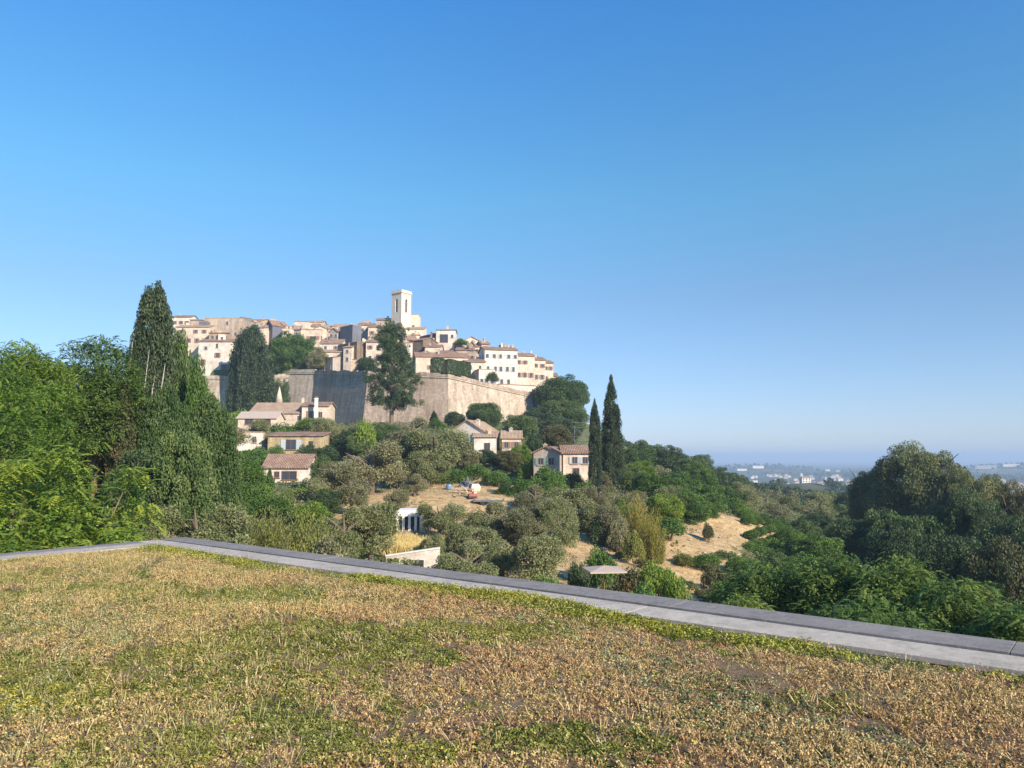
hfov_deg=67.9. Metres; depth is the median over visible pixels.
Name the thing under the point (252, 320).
house
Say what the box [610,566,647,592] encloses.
garden shrub
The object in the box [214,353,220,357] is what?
window
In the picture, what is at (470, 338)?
house
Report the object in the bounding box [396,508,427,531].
pavilion
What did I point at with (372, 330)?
house
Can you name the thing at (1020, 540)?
oak tree
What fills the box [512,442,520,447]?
window
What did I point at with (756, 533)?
grape vine
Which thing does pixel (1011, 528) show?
oak tree
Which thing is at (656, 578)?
garden shrub
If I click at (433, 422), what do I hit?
holm oak tree
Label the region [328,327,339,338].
house
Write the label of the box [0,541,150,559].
parapet
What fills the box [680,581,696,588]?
bank scrub
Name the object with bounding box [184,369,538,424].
rampart wall
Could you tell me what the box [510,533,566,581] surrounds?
olive tree
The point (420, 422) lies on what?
olive tree
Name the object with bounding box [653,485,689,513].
olive tree
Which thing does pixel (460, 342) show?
tree
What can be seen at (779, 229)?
sky
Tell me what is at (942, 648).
parapet
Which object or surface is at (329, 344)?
house
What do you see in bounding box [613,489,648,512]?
olive tree
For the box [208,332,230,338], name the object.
house
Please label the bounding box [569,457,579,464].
window
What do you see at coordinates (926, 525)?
oak tree
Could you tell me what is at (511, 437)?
house
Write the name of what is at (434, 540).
olive tree
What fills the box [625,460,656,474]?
garden tree
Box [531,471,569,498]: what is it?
garden tree
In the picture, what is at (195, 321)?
house
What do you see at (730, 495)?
hillside tree
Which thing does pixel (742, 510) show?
grape vine
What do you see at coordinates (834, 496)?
olive tree
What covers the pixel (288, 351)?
plane tree
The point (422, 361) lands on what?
house
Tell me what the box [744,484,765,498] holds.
olive tree
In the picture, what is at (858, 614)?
acacia tree
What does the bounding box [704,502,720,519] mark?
garden tree
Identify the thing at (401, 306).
bell tower
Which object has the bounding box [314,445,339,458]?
garden shrub
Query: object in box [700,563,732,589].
garden shrub
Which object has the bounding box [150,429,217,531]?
laurel tree
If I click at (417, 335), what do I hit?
house
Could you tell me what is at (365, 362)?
garden tree
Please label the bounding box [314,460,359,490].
olive tree
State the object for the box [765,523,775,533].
grape vine
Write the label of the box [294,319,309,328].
house
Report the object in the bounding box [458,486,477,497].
mini excavator
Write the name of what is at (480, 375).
house
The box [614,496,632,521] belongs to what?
bamboo clump
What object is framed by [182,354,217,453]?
tree
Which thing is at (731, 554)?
garden shrub
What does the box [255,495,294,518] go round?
garden shrub
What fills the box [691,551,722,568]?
garden shrub
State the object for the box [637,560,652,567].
bank scrub
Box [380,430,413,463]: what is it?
olive tree
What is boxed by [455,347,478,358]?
house
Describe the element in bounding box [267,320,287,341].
house
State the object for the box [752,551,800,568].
hillside tree
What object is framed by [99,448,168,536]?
laurel tree
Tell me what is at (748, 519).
grape vine
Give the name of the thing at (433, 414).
cypress tree
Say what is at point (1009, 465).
block
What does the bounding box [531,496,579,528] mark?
olive tree
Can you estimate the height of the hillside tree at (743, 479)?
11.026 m
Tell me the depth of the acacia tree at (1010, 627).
29.20 m
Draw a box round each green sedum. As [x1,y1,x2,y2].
[0,549,991,767]
[0,549,1023,767]
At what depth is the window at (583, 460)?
119.31 m
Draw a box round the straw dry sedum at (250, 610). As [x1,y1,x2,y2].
[0,546,494,767]
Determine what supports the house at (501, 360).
on the hillside
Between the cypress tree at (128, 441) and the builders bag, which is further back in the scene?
the builders bag
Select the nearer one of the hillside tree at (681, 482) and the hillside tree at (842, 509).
the hillside tree at (681, 482)
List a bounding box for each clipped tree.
[430,357,445,373]
[445,359,459,375]
[457,361,470,377]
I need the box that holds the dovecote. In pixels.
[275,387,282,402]
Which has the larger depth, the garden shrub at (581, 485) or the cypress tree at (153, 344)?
the garden shrub at (581, 485)
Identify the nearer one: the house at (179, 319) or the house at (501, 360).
the house at (501, 360)
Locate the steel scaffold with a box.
[571,422,591,444]
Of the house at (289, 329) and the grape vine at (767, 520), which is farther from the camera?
the house at (289, 329)
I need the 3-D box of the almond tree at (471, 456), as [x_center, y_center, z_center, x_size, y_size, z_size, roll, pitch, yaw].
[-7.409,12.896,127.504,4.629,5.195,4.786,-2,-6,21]
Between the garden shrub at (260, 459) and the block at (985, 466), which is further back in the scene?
the block at (985, 466)
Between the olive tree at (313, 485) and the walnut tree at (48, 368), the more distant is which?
the olive tree at (313, 485)
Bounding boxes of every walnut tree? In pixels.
[0,338,91,530]
[0,362,94,518]
[0,443,170,552]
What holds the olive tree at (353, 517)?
on the hillside
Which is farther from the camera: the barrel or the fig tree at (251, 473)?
the barrel
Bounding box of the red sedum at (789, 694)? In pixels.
[0,552,1023,767]
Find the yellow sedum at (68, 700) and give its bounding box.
[0,553,1022,767]
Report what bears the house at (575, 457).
on the hillside
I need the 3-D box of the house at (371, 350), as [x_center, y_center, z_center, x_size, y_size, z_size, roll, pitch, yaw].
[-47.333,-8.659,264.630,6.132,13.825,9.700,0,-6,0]
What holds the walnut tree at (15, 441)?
on the hillside
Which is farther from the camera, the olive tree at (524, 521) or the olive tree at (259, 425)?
the olive tree at (259, 425)
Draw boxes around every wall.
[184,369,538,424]
[385,547,439,568]
[497,384,535,407]
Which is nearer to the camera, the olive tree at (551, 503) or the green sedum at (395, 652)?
the green sedum at (395, 652)
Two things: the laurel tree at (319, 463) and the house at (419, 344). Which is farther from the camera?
the house at (419, 344)
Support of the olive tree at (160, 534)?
on the hillside
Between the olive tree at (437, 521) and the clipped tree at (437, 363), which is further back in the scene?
the clipped tree at (437, 363)
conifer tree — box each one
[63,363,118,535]
[136,380,196,532]
[170,328,198,404]
[188,391,243,533]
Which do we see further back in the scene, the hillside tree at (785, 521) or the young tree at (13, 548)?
the hillside tree at (785, 521)
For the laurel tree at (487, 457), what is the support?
on the hillside
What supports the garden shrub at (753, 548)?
on the hillside
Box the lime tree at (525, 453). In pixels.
[509,444,531,464]
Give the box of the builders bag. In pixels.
[470,482,480,491]
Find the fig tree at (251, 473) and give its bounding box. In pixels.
[238,451,274,509]
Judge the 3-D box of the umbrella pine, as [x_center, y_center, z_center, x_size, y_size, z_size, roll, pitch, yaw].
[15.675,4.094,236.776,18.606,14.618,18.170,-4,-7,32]
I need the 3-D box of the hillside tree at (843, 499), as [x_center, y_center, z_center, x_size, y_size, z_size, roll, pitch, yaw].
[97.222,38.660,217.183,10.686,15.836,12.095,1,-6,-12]
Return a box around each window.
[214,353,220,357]
[220,364,227,368]
[244,419,253,424]
[274,471,279,477]
[280,471,297,480]
[281,439,300,449]
[306,336,318,339]
[306,411,313,418]
[439,334,447,342]
[484,443,489,450]
[502,442,510,448]
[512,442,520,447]
[535,458,545,465]
[546,458,556,465]
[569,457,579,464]
[580,457,588,464]
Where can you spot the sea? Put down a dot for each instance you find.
(853, 461)
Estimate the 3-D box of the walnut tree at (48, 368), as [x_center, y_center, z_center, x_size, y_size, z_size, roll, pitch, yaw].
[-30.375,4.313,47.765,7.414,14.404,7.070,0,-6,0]
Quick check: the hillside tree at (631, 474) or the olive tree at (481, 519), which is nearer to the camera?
the olive tree at (481, 519)
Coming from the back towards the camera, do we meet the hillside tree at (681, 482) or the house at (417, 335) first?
the house at (417, 335)
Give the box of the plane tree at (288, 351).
[267,330,316,371]
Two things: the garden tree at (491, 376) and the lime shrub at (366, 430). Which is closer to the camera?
the lime shrub at (366, 430)
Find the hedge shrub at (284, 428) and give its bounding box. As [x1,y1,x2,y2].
[267,422,297,432]
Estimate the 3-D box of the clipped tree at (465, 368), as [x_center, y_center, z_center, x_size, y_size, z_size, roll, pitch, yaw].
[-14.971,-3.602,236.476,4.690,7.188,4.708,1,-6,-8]
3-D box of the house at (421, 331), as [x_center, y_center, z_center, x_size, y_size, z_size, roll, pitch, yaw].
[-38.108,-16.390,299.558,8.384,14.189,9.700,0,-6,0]
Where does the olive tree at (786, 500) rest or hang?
on the hillside
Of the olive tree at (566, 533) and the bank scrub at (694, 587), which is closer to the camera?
the bank scrub at (694, 587)
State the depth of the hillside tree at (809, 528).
122.04 m
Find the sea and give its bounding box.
[711,460,1023,461]
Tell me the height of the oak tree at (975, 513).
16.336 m
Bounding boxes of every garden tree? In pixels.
[357,356,375,370]
[485,371,499,383]
[494,477,533,497]
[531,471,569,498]
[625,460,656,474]
[645,493,685,520]
[677,489,714,524]
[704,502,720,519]
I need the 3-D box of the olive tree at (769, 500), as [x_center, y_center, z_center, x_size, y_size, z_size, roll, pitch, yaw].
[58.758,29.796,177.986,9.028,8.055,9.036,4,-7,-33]
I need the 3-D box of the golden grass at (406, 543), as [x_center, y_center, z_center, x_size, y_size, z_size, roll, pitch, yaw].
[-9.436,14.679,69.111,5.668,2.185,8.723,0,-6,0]
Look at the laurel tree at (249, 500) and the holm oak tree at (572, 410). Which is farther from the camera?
the holm oak tree at (572, 410)
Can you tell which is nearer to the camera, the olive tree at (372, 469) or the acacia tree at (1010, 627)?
the acacia tree at (1010, 627)
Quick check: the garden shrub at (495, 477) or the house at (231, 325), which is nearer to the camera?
the garden shrub at (495, 477)
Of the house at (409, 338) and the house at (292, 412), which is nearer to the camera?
the house at (292, 412)
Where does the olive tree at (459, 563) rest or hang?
on the hillside
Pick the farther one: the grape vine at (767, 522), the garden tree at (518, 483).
the grape vine at (767, 522)
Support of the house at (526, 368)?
on the hillside
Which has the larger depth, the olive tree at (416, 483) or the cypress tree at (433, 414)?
the cypress tree at (433, 414)
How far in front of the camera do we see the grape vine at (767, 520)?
120.99 m
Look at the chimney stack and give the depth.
173.08 m
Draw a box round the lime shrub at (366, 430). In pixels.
[353,417,376,460]
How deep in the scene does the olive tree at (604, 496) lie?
100.23 m
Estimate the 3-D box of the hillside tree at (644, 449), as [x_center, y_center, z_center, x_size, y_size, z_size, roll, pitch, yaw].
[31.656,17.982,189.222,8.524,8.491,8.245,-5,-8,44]
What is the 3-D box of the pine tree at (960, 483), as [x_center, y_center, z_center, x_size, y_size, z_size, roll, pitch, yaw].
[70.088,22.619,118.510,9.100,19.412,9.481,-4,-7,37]
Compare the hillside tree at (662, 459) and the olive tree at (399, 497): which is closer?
the olive tree at (399, 497)
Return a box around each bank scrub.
[614,550,625,558]
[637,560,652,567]
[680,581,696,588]
[688,584,699,589]
[694,588,706,596]
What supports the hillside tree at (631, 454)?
on the hillside
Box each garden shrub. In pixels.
[218,531,257,545]
[228,408,245,425]
[241,446,269,461]
[254,454,266,470]
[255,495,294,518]
[266,444,285,453]
[278,486,308,496]
[288,500,333,525]
[296,443,318,458]
[312,534,352,557]
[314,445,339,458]
[385,458,414,488]
[430,468,473,484]
[460,464,489,479]
[481,470,510,486]
[517,461,533,478]
[529,465,566,484]
[531,573,560,583]
[563,470,584,488]
[567,560,591,587]
[574,478,597,493]
[583,544,617,588]
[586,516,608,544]
[593,471,614,492]
[606,519,628,551]
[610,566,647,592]
[622,529,645,565]
[624,580,655,595]
[632,558,681,597]
[651,517,687,540]
[664,573,692,600]
[672,552,694,565]
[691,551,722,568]
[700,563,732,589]
[702,522,714,542]
[704,578,731,603]
[714,550,738,561]
[723,554,749,573]
[741,541,766,554]
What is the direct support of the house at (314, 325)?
on the hillside
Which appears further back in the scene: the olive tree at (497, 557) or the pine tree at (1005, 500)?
the pine tree at (1005, 500)
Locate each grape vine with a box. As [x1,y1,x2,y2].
[736,509,752,517]
[737,510,749,516]
[739,514,755,524]
[740,514,756,524]
[743,528,759,538]
[744,529,759,539]
[751,516,765,525]
[754,526,766,534]
[755,526,767,536]
[762,516,773,524]
[764,516,773,524]
[764,523,776,532]
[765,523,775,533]
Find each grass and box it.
[0,544,1023,767]
[376,532,430,554]
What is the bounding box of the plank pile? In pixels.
[451,487,472,492]
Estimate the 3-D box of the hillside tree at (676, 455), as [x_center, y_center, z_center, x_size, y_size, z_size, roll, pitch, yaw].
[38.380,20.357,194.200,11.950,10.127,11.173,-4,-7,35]
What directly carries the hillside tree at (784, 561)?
on the hillside
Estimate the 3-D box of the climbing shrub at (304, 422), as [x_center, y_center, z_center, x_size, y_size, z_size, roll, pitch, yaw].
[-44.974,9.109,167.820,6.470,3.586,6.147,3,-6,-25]
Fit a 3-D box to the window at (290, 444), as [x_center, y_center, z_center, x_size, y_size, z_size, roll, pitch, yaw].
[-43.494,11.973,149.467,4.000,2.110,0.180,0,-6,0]
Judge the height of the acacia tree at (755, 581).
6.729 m
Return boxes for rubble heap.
[454,477,471,490]
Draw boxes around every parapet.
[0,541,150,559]
[139,537,1023,677]
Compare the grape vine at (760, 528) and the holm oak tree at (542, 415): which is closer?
the grape vine at (760, 528)
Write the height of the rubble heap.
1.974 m
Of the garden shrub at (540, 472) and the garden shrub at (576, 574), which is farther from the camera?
the garden shrub at (540, 472)
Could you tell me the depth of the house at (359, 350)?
261.32 m
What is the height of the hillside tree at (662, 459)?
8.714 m
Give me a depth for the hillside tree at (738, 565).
78.57 m
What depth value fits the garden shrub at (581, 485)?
102.67 m
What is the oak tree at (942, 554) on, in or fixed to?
on the hillside
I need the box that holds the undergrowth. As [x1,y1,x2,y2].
[0,421,884,589]
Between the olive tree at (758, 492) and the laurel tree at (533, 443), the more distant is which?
the olive tree at (758, 492)
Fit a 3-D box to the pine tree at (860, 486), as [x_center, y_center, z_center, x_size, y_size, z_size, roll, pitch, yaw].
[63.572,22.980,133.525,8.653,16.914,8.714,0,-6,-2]
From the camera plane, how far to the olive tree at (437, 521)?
78.42 m
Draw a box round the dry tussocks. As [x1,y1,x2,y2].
[0,544,1021,767]
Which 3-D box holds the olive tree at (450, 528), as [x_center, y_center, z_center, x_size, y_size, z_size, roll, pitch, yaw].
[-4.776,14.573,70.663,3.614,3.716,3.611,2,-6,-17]
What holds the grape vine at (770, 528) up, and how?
on the hillside
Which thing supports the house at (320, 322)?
on the hillside
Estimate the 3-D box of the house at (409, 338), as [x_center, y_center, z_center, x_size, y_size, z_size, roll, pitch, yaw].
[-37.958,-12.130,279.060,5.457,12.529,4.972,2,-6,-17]
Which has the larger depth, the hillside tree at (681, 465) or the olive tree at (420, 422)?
the hillside tree at (681, 465)
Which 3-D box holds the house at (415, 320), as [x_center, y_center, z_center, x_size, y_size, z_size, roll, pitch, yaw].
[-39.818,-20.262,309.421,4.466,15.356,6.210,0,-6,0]
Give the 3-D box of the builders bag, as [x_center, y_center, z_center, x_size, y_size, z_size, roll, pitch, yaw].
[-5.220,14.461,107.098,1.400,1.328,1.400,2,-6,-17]
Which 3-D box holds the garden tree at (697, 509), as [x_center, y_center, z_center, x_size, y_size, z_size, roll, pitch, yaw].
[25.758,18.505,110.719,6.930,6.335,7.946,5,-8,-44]
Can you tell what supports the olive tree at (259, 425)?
on the hillside
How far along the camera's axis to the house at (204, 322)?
286.66 m
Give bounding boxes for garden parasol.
[582,565,626,589]
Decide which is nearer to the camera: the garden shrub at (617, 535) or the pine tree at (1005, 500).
the garden shrub at (617, 535)
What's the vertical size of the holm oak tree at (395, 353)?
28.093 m
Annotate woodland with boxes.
[623,436,1023,504]
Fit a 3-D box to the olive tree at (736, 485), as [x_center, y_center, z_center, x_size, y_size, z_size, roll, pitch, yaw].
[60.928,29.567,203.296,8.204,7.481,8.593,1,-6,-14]
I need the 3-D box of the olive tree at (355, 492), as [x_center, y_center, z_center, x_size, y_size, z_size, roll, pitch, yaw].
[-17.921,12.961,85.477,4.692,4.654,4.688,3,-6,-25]
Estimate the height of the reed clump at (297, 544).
6.348 m
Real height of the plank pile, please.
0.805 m
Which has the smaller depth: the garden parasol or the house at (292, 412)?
the garden parasol
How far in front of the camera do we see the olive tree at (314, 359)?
262.00 m
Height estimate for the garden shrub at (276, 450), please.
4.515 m
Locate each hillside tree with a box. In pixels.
[617,465,642,491]
[622,448,642,464]
[627,439,656,463]
[631,472,668,496]
[650,445,669,467]
[651,444,686,470]
[658,471,696,488]
[669,458,706,476]
[683,462,718,485]
[683,484,730,512]
[688,454,714,469]
[710,466,732,486]
[713,484,745,509]
[725,560,787,602]
[727,472,751,487]
[728,503,757,514]
[731,558,763,582]
[749,537,789,556]
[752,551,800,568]
[755,512,773,517]
[769,528,805,556]
[771,517,794,525]
[774,553,832,590]
[786,533,847,569]
[791,519,825,537]
[819,503,851,519]
[833,491,849,508]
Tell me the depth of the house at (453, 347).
278.70 m
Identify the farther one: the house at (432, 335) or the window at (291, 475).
the house at (432, 335)
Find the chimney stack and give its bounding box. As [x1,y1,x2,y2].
[314,396,318,418]
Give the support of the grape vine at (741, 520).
on the hillside
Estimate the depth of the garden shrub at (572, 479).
114.46 m
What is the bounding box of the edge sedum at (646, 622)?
[134,542,1023,683]
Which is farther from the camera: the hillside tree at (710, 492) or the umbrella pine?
the umbrella pine
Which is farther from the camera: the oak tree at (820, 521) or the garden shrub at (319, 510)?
the oak tree at (820, 521)
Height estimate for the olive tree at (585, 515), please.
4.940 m
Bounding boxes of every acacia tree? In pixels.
[43,334,153,530]
[703,560,833,615]
[720,593,774,610]
[779,549,894,618]
[789,594,950,632]
[827,550,955,631]
[888,574,1020,639]
[952,594,1023,641]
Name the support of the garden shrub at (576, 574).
on the hillside
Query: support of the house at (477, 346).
on the hillside
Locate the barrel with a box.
[446,484,451,489]
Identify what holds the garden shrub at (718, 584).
on the hillside
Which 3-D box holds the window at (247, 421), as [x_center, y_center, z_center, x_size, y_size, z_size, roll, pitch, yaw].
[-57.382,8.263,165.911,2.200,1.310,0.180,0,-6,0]
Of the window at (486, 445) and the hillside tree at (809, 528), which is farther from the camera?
the window at (486, 445)
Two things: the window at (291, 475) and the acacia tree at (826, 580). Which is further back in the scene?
the window at (291, 475)
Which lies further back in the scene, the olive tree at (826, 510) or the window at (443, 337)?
the window at (443, 337)
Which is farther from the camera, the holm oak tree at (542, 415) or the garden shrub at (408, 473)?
the holm oak tree at (542, 415)
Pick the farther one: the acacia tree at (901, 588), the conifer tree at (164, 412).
the conifer tree at (164, 412)
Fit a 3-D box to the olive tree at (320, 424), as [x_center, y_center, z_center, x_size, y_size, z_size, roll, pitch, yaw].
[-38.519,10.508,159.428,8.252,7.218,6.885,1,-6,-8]
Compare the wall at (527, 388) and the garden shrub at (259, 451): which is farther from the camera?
the wall at (527, 388)
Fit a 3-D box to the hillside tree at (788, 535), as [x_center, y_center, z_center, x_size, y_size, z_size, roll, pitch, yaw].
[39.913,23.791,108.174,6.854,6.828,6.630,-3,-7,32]
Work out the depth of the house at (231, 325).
288.65 m
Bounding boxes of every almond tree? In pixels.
[455,446,480,467]
[494,450,522,470]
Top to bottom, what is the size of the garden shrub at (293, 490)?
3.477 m
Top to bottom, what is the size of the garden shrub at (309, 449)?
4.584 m
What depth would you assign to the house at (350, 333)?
287.22 m
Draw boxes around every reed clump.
[244,506,295,549]
[264,499,342,552]
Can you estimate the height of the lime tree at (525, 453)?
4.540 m
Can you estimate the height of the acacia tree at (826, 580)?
8.372 m
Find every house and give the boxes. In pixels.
[172,314,197,342]
[175,323,214,366]
[189,319,203,323]
[197,339,234,375]
[199,321,209,324]
[204,316,251,338]
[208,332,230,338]
[218,331,225,339]
[236,411,285,430]
[236,431,267,451]
[239,317,251,321]
[250,398,304,425]
[251,316,263,321]
[251,320,262,326]
[257,319,276,326]
[259,324,269,347]
[262,454,316,482]
[266,432,331,456]
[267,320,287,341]
[282,326,293,336]
[291,325,301,334]
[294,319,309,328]
[294,325,307,339]
[300,402,336,427]
[306,329,321,349]
[309,319,326,328]
[310,321,320,328]
[314,323,327,338]
[316,350,342,368]
[319,339,345,349]
[321,356,342,370]
[322,323,330,338]
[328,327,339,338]
[331,324,344,326]
[338,341,365,358]
[340,324,361,342]
[342,341,354,370]
[352,359,363,370]
[357,319,375,340]
[365,339,383,368]
[367,325,385,338]
[375,316,390,324]
[395,338,413,371]
[401,335,416,342]
[404,327,426,335]
[408,330,420,338]
[410,337,438,363]
[411,314,420,326]
[413,349,468,372]
[420,331,435,340]
[424,343,443,352]
[435,325,457,349]
[437,350,457,352]
[449,419,499,450]
[452,342,466,349]
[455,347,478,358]
[463,359,485,378]
[464,336,479,345]
[467,340,475,358]
[472,427,497,453]
[473,341,486,358]
[474,369,494,383]
[476,338,490,346]
[477,343,518,384]
[500,427,522,451]
[518,353,534,384]
[531,443,562,478]
[535,355,545,387]
[545,360,553,378]
[559,445,591,482]
[799,476,810,482]
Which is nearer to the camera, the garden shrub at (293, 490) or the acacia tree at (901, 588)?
the acacia tree at (901, 588)
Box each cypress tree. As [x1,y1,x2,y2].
[98,379,137,537]
[127,280,177,448]
[224,322,276,416]
[266,468,274,495]
[429,411,437,420]
[588,399,602,493]
[601,374,625,489]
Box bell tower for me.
[391,289,411,341]
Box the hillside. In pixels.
[2,363,1023,601]
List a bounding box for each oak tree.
[31,428,73,515]
[329,431,355,455]
[341,427,356,435]
[345,433,377,458]
[362,318,424,424]
[373,422,398,442]
[428,418,446,428]
[444,411,465,425]
[465,402,503,427]
[502,414,538,438]
[522,407,552,426]
[537,415,584,443]
[538,399,589,429]
[791,512,844,534]
[823,517,875,571]
[854,508,909,568]
[861,524,929,605]
[894,514,966,562]
[911,532,982,591]
[936,487,1020,546]
[958,535,1023,610]
[978,513,1023,557]
[1007,530,1023,557]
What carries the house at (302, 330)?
on the hillside
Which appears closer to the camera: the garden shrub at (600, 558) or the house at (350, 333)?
the garden shrub at (600, 558)
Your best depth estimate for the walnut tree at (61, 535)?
24.44 m
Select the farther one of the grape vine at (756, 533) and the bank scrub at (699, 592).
the grape vine at (756, 533)
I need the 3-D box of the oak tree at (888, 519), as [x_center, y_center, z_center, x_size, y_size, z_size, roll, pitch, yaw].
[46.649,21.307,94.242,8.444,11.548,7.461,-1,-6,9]
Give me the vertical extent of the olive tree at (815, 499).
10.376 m
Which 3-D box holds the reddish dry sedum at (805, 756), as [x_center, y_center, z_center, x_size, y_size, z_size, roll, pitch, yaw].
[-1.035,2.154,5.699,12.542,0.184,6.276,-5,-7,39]
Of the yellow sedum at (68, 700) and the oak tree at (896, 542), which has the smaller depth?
the yellow sedum at (68, 700)
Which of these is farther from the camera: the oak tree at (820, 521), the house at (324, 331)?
the house at (324, 331)
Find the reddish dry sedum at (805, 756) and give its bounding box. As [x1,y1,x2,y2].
[198,565,1023,767]
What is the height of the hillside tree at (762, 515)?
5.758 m
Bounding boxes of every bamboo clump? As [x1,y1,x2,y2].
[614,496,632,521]
[622,491,652,544]
[639,504,667,563]
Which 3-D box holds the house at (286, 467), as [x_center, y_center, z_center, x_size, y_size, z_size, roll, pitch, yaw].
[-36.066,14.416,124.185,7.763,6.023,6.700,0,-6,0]
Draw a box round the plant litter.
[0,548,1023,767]
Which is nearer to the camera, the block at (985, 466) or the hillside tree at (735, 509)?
the hillside tree at (735, 509)
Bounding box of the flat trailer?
[473,498,509,505]
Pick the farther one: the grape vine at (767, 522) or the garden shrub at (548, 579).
the grape vine at (767, 522)
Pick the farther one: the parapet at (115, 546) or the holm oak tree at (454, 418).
the holm oak tree at (454, 418)
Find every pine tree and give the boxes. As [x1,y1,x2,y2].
[846,468,895,529]
[861,440,974,530]
[930,467,976,519]
[967,472,1011,502]
[990,478,1023,534]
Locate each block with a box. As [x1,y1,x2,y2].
[974,465,996,468]
[1001,464,1018,466]
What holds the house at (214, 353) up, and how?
on the hillside
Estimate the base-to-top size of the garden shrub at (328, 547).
4.439 m
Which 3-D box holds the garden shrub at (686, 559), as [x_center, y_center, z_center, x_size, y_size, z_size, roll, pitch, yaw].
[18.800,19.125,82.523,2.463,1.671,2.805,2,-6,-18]
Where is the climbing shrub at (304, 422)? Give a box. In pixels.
[294,417,312,430]
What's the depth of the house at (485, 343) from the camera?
265.10 m
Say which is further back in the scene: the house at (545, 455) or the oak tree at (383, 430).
the oak tree at (383, 430)
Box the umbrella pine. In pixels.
[532,374,589,409]
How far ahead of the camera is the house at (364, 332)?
294.39 m
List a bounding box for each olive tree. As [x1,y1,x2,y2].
[137,523,179,541]
[151,500,257,542]
[235,418,272,443]
[304,347,328,369]
[306,477,328,499]
[309,417,348,439]
[311,504,364,557]
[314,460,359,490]
[334,478,373,508]
[338,501,402,560]
[342,440,405,494]
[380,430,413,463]
[383,489,410,508]
[392,416,431,440]
[400,473,428,496]
[404,450,450,488]
[405,427,473,480]
[415,502,469,535]
[419,532,446,556]
[429,540,499,575]
[441,521,477,548]
[446,525,509,565]
[462,500,516,539]
[481,541,521,576]
[490,505,548,543]
[510,484,552,509]
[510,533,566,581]
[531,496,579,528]
[541,510,580,550]
[543,486,594,509]
[568,503,601,531]
[578,484,615,507]
[595,503,629,547]
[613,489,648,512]
[653,465,676,483]
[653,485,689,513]
[727,481,756,493]
[733,488,764,507]
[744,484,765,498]
[758,494,780,505]
[761,503,791,518]
[763,489,799,502]
[776,495,815,512]
[793,504,837,517]
[797,491,833,511]
[820,490,837,505]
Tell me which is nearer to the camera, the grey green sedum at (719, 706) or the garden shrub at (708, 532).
the grey green sedum at (719, 706)
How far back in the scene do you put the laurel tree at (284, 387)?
226.07 m
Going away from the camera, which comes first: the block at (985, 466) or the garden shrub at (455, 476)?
the garden shrub at (455, 476)
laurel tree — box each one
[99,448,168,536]
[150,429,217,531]
[239,481,263,520]
[273,378,290,402]
[309,454,331,478]
[309,488,342,512]
[478,449,499,466]
[523,433,542,464]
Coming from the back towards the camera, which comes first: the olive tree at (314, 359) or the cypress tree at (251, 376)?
the olive tree at (314, 359)
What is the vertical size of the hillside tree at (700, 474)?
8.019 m
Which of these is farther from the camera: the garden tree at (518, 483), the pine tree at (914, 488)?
the pine tree at (914, 488)
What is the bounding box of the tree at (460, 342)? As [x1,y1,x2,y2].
[453,338,468,346]
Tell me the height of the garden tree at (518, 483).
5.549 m
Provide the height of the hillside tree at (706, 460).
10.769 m
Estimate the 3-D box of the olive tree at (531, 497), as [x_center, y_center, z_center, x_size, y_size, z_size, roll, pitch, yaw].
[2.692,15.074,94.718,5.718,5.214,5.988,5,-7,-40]
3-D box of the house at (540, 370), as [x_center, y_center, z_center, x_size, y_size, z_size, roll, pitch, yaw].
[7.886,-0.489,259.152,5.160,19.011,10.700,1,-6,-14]
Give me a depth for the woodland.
1586.33 m
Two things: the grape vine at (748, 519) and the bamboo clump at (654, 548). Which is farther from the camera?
the grape vine at (748, 519)
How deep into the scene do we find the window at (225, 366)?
274.83 m
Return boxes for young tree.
[0,532,43,552]
[99,530,145,544]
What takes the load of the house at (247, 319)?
on the hillside
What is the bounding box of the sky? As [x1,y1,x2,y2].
[0,0,1023,459]
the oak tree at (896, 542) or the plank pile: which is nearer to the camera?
the oak tree at (896, 542)
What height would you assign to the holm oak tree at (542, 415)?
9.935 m
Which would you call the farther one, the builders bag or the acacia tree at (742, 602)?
the builders bag
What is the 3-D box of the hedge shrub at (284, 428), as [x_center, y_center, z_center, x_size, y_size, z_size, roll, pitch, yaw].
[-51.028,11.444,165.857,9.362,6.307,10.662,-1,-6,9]
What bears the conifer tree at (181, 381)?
on the hillside
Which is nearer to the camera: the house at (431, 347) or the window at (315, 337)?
the house at (431, 347)
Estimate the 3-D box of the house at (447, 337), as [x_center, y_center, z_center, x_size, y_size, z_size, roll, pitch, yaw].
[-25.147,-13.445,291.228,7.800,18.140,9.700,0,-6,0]
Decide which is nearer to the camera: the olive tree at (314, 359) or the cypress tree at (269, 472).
the cypress tree at (269, 472)
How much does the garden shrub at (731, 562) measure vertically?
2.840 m
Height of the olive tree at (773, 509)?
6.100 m
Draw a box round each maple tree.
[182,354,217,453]
[536,424,574,447]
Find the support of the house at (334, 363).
on the hillside
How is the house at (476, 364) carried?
on the hillside
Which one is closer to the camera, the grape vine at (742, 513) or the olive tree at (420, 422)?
the grape vine at (742, 513)
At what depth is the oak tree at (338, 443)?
155.52 m

